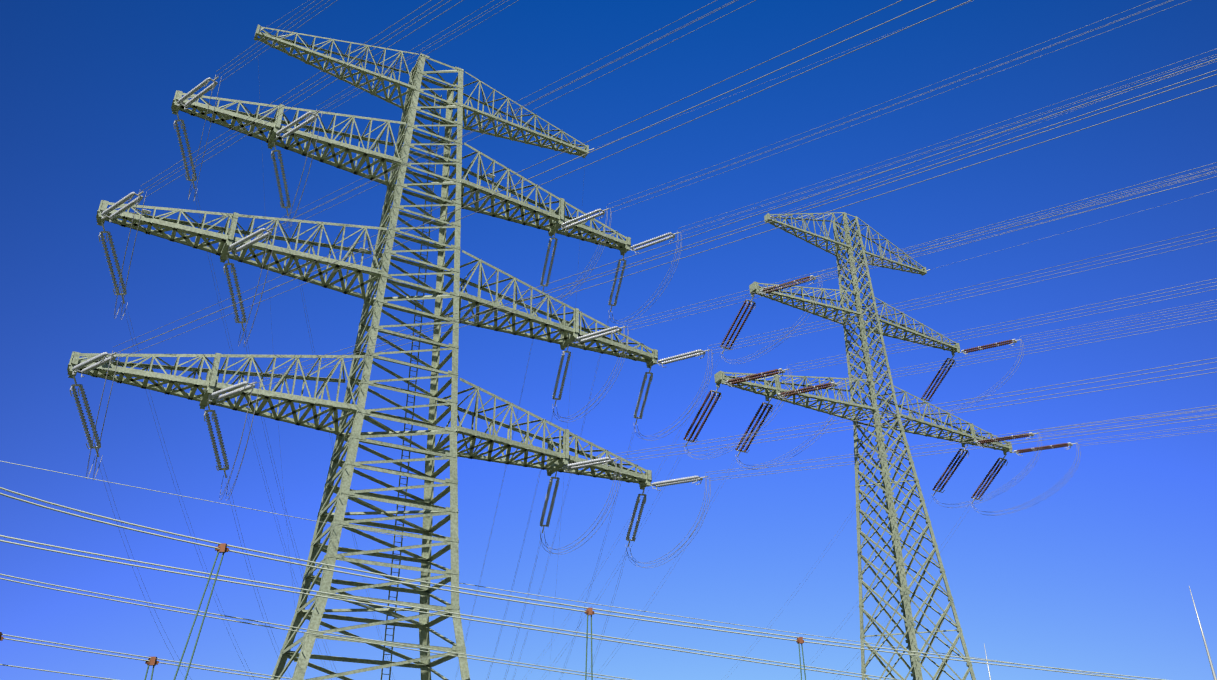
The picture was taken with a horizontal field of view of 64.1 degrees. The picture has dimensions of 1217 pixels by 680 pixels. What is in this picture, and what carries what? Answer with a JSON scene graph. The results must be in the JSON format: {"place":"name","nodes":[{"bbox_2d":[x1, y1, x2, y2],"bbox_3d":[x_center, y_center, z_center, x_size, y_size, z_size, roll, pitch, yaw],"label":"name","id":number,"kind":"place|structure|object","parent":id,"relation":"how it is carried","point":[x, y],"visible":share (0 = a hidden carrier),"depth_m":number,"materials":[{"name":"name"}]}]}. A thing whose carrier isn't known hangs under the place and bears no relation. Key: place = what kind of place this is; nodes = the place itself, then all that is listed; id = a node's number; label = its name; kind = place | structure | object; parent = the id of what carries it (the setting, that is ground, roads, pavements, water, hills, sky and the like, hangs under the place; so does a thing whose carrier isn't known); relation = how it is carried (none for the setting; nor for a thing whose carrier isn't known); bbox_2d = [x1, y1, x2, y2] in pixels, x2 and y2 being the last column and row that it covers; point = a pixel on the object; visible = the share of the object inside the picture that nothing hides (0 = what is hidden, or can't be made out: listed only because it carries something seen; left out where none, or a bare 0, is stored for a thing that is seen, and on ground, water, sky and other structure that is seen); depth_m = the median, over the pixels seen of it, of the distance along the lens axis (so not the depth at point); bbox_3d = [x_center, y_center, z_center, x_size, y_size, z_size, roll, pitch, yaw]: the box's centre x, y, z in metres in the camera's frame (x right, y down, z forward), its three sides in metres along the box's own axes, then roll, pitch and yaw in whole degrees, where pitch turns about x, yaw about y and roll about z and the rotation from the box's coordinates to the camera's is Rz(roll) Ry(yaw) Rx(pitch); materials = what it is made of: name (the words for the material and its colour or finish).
{"place":"outdoors","nodes":[
{"label":"outdoors","id":0,"kind":"place"},
{"bbox_2d":[100,174,494,359],"bbox_3d":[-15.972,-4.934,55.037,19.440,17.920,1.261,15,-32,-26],"label":"tower plates","id":1,"kind":"object","parent":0,"point":[360,249],"visible":0.6,"depth_m":55.62,"materials":[{"name":"grey metal"}]},
{"bbox_2d":[0,543,803,665],"bbox_3d":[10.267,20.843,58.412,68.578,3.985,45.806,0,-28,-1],"label":"bus clamps","id":2,"kind":"object","parent":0,"point":[225,549],"visible":0.83,"depth_m":40.84,"materials":[{"name":"metal"}]},
{"bbox_2d":[144,551,805,679],"bbox_3d":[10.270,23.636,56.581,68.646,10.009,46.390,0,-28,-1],"label":"bus droppers","id":3,"kind":"object","parent":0,"point":[212,592],"visible":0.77,"depth_m":38.39,"materials":[{"name":"grey metal"}]},
{"bbox_2d":[71,77,1069,540],"bbox_3d":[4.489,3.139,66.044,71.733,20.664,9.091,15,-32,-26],"label":"insulators","id":4,"kind":"object","parent":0,"point":[223,393],"depth_m":60.15,"materials":[{"name":"ceramic"}]},
{"bbox_2d":[0,461,1165,679],"bbox_3d":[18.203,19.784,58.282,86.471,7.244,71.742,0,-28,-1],"label":"bus wires","id":5,"kind":"object","parent":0,"point":[406,605],"visible":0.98,"depth_m":42.79,"materials":[{"name":"grey metal"}]},
{"bbox_2d":[0,0,1216,679],"label":"sky","id":6,"kind":"structure","parent":0,"point":[1097,574],"materials":[{"name":"blue"}]},
{"label":"ground","id":7,"kind":"structure","parent":0,"visible":0},
{"bbox_2d":[67,24,657,679],"bbox_3d":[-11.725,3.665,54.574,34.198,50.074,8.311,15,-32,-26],"label":"tower lattice","id":8,"kind":"object","parent":7,"relation":"on","point":[381,276],"visible":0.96,"depth_m":55.98,"materials":[{"name":"grey metal"}]},
{"bbox_2d":[98,0,1216,679],"bbox_3d":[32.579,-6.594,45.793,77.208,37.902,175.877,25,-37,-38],"label":"conductors","id":9,"kind":"object","parent":8,"relation":"attached to","point":[762,232],"visible":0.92,"depth_m":46.49,"materials":[{"name":"grey"}]},
{"bbox_2d":[86,75,1080,567],"bbox_3d":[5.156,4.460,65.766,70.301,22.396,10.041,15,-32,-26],"label":"jumper loops","id":10,"kind":"object","parent":9,"relation":"attached to","point":[740,463],"visible":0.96,"depth_m":59.33,"materials":[{"name":"grey metal"}]},
{"bbox_2d":[714,212,1012,679],"bbox_3d":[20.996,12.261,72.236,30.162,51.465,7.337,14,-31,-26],"label":"tower lattice","id":11,"kind":"object","parent":7,"relation":"on","point":[721,377],"visible":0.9,"depth_m":74.42,"materials":[{"name":"paint"}]},
{"bbox_2d":[70,27,1077,546],"bbox_3d":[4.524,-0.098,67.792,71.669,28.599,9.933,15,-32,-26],"label":"line fittings","id":12,"kind":"object","parent":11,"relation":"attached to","point":[224,469],"visible":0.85,"depth_m":60.81,"materials":[{"name":"grey metal"}]},
{"bbox_2d":[984,586,1216,679],"bbox_3d":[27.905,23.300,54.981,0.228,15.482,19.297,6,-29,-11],"label":"lightning rods","id":13,"kind":"object","parent":7,"relation":"on","point":[1210,662],"visible":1,"depth_m":48.83,"materials":[{"name":"grey metal"}]}
]}

